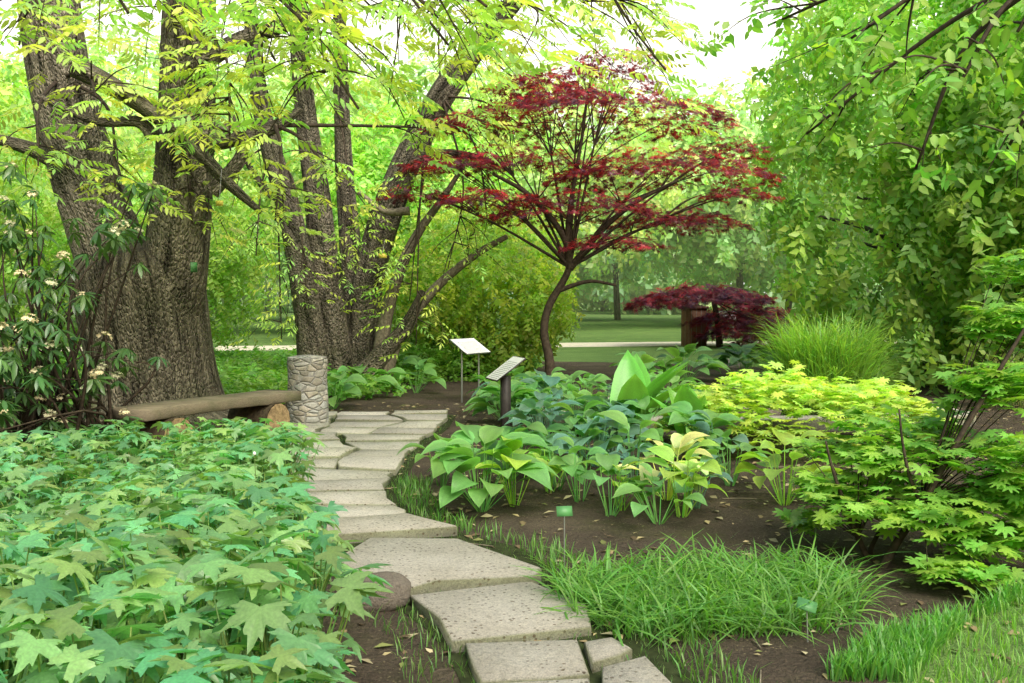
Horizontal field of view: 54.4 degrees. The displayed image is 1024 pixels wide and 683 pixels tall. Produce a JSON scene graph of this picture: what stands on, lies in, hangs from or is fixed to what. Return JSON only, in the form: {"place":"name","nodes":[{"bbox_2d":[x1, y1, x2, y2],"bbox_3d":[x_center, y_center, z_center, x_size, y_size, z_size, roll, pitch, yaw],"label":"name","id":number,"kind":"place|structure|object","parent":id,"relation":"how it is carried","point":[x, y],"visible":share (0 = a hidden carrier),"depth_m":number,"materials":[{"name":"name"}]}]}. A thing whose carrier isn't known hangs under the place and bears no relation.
{"place":"outdoors","nodes":[
{"label":"outdoors","id":0,"kind":"place"},
{"bbox_2d":[0,340,885,351],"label":"path","id":1,"kind":"structure","parent":0,"point":[595,344],"depth_m":30.96,"materials":[{"name":"beige concrete"}]},
{"bbox_2d":[681,306,708,345],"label":"brick pier","id":2,"kind":"structure","parent":1,"relation":"on","point":[688,315],"depth_m":30.46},
{"bbox_2d":[0,0,941,293],"bbox_3d":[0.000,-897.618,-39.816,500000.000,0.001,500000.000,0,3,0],"label":"sky","id":3,"kind":"structure","parent":0,"point":[730,62],"depth_m":3472.63,"materials":[{"name":"white"}]},
{"bbox_2d":[288,410,670,682],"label":"flagstone path","id":4,"kind":"structure","parent":0,"point":[498,606],"depth_m":5.15,"materials":[{"name":"stone"}]},
{"bbox_2d":[0,298,1023,682],"bbox_3d":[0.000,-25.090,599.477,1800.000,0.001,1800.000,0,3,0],"label":"ground","id":5,"kind":"structure","parent":0,"point":[600,326],"depth_m":32.38,"materials":[{"name":"green plant"}]},
{"bbox_2d":[0,162,168,453],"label":"rhododendron","id":6,"kind":"object","parent":5,"relation":"on","point":[12,239],"depth_m":8.71,"materials":[{"name":"green plant"}]},
{"bbox_2d":[290,415,697,682],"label":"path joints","id":7,"kind":"object","parent":5,"relation":"on","point":[652,653],"depth_m":4.42,"materials":[{"name":"brown soil"}]},
{"bbox_2d":[299,415,683,682],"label":"path joint moss","id":8,"kind":"object","parent":7,"relation":"on","point":[517,559],"visible":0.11,"depth_m":5.37,"materials":[{"name":"green plant"}]},
{"bbox_2d":[0,1,989,321],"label":"trees","id":9,"kind":"object","parent":5,"relation":"on","point":[718,259],"depth_m":45.45,"materials":[{"name":"green plant"}]},
{"bbox_2d":[0,361,1023,682],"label":"soil bed","id":10,"kind":"object","parent":5,"relation":"on","point":[776,659],"depth_m":6.29,"materials":[{"name":"brown soil"}]},
{"bbox_2d":[0,0,343,423],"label":"large tree","id":11,"kind":"object","parent":10,"relation":"on","point":[162,311],"visible":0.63,"depth_m":12.01,"materials":[{"name":"brown plant"}]},
{"bbox_2d":[0,0,1023,361],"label":"canopy","id":12,"kind":"object","parent":11,"relation":"attached to","point":[474,42],"depth_m":9.08,"materials":[{"name":"green plant"}]},
{"bbox_2d":[0,416,393,682],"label":"plants","id":13,"kind":"object","parent":10,"relation":"on","point":[169,575],"depth_m":2.97,"materials":[{"name":"green plant"}]},
{"bbox_2d":[123,403,289,442],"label":"bench log supports","id":14,"kind":"object","parent":10,"relation":"on","point":[275,412],"visible":0.22,"depth_m":10.55,"materials":[{"name":"brown wood"}]},
{"bbox_2d":[112,389,300,421],"bbox_3d":[-3.037,0.633,10.155,0.497,0.121,2.215,1,3,27],"label":"bench seat","id":15,"kind":"object","parent":14,"relation":"on","point":[153,411],"visible":0.98,"depth_m":9.78,"materials":[{"name":"brown wood"}]},
{"bbox_2d":[0,344,473,406],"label":"ground cover leaves","id":16,"kind":"object","parent":10,"relation":"on","point":[257,370],"visible":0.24,"depth_m":16.30,"materials":[{"name":"green plant"}]},
{"bbox_2d":[0,99,590,374],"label":"shrubs","id":17,"kind":"object","parent":10,"relation":"on","point":[520,339],"depth_m":18.50,"materials":[{"name":"green plant"}]},
{"bbox_2d":[287,355,328,423],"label":"stone pillar","id":18,"kind":"structure","parent":10,"relation":"on","point":[307,376],"depth_m":11.52,"materials":[{"name":"grey stone"}]},
{"bbox_2d":[232,0,522,376],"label":"tree","id":19,"kind":"object","parent":10,"relation":"on","point":[330,331],"depth_m":16.89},
{"bbox_2d":[328,578,479,682],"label":"grass tufts","id":20,"kind":"object","parent":10,"relation":"on","point":[428,639],"visible":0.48,"depth_m":4.24,"materials":[{"name":"green plant"}]},
{"bbox_2d":[357,159,507,385],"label":"pale tree stems","id":21,"kind":"object","parent":10,"relation":"on","point":[385,319],"visible":0.66,"depth_m":16.65,"materials":[{"name":"plant"}]},
{"bbox_2d":[395,332,544,381],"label":"hosta plants","id":22,"kind":"object","parent":10,"relation":"on","point":[436,354],"visible":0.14,"depth_m":18.08,"materials":[{"name":"green plant"}]},
{"bbox_2d":[486,356,525,426],"bbox_3d":[-0.072,0.589,11.211,0.348,0.829,0.440,-1,3,-18],"label":"sign stand","id":23,"kind":"object","parent":10,"relation":"on","point":[505,393],"visible":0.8,"depth_m":11.17,"materials":[{"name":"paint"}]},
{"bbox_2d":[0,402,1023,682],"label":"leaf litter","id":24,"kind":"object","parent":10,"relation":"on","point":[486,418],"visible":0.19,"depth_m":6.15,"materials":[{"name":"brown plant"}]},
{"bbox_2d":[219,169,807,641],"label":"label stakes","id":25,"kind":"object","parent":10,"relation":"on","point":[807,611],"visible":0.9,"depth_m":5.31,"materials":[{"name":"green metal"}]},
{"bbox_2d":[216,201,386,257],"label":"yellow tree tags","id":26,"kind":"object","parent":25,"relation":"attached to","point":[220,203],"visible":1,"depth_m":11.35,"materials":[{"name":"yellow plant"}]},
{"bbox_2d":[190,262,816,613],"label":"plant labels","id":27,"kind":"object","parent":25,"relation":"attached to","point":[811,607],"visible":1,"depth_m":5.30,"materials":[{"name":"green plastic"}]},
{"bbox_2d":[376,46,786,375],"bbox_3d":[1.087,-1.903,15.947,6.702,5.473,3.896,0,3,0],"label":"japanese maple","id":28,"kind":"object","parent":10,"relation":"on","point":[568,99],"depth_m":15.90,"materials":[{"name":"red plant"}]},
{"bbox_2d":[392,469,771,682],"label":"path edge tufts","id":29,"kind":"object","parent":10,"relation":"on","point":[412,482],"visible":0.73,"depth_m":5.68,"materials":[{"name":"green plant"}]},
{"bbox_2d":[327,340,845,523],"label":"hosta plants","id":30,"kind":"object","parent":10,"relation":"on","point":[534,464],"depth_m":7.81,"materials":[{"name":"green plant"}]},
{"bbox_2d":[338,359,897,612],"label":"garden rocks","id":31,"kind":"object","parent":10,"relation":"on","point":[400,584],"visible":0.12,"depth_m":4.75,"materials":[{"name":"stone"}]},
{"bbox_2d":[610,350,707,449],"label":"skunk cabbage leaves","id":32,"kind":"object","parent":10,"relation":"on","point":[631,379],"visible":0.62,"depth_m":10.08,"materials":[{"name":"green plant"}]},
{"bbox_2d":[384,412,996,682],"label":"fallen twigs","id":33,"kind":"object","parent":10,"relation":"on","point":[760,673],"visible":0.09,"depth_m":7.35,"materials":[{"name":"brown wood"}]},
{"bbox_2d":[507,529,908,659],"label":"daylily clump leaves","id":34,"kind":"object","parent":10,"relation":"on","point":[722,590],"visible":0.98,"depth_m":4.69,"materials":[{"name":"green plant"}]},
{"bbox_2d":[524,396,975,431],"bbox_3d":[2.878,0.866,12.618,5.469,0.151,3.209,0,3,0],"label":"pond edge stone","id":35,"kind":"object","parent":10,"relation":"on","point":[813,423],"visible":0.02,"depth_m":11.12,"materials":[{"name":"stone"}]},
{"bbox_2d":[651,360,958,451],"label":"golden mound leaves","id":36,"kind":"object","parent":10,"relation":"on","point":[818,394],"visible":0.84,"depth_m":9.45,"materials":[{"name":"yellow plant"}]},
{"bbox_2d":[741,304,915,409],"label":"ornamental grass","id":37,"kind":"object","parent":10,"relation":"on","point":[831,355],"visible":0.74,"depth_m":12.75,"materials":[{"name":"green plant"}]},
{"bbox_2d":[772,245,1023,595],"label":"shrub","id":38,"kind":"object","parent":10,"relation":"on","point":[984,538],"depth_m":5.52,"materials":[{"name":"green plant"}]},
{"bbox_2d":[817,572,1023,682],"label":"lawn edge tufts","id":39,"kind":"object","parent":10,"relation":"on","point":[876,652],"visible":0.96,"depth_m":4.12,"materials":[{"name":"green plant"}]},
{"bbox_2d":[419,311,733,402],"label":"sign posts","id":40,"kind":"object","parent":5,"relation":"on","point":[462,351],"depth_m":14.15,"materials":[{"name":"black metal"}]},
{"bbox_2d":[450,338,524,379],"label":"sign panels","id":41,"kind":"object","parent":40,"relation":"attached to","point":[470,345],"visible":0.5,"depth_m":14.07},
{"bbox_2d":[300,0,1023,398],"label":"trees","id":42,"kind":"object","parent":5,"relation":"on","point":[950,238],"depth_m":15.80,"materials":[{"name":"green plant"}]},
{"bbox_2d":[620,280,799,348],"bbox_3d":[6.225,-0.760,30.054,6.166,2.265,4.056,0,3,0],"label":"japanese maple","id":43,"kind":"object","parent":5,"relation":"on","point":[692,298],"depth_m":29.39,"materials":[{"name":"red plant"}]},
{"bbox_2d":[567,402,908,415],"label":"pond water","id":44,"kind":"structure","parent":0,"point":[784,414],"depth_m":12.66,"materials":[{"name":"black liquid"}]},
{"bbox_2d":[898,592,1023,682],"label":"lawn grass","id":45,"kind":"structure","parent":0,"point":[978,668],"depth_m":4.07,"materials":[{"name":"green plant"}]},
{"bbox_2d":[976,351,1023,409],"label":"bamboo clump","id":46,"kind":"object","parent":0,"point":[1020,402],"visible":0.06,"depth_m":13.33,"materials":[{"name":"green plant"}]}
]}

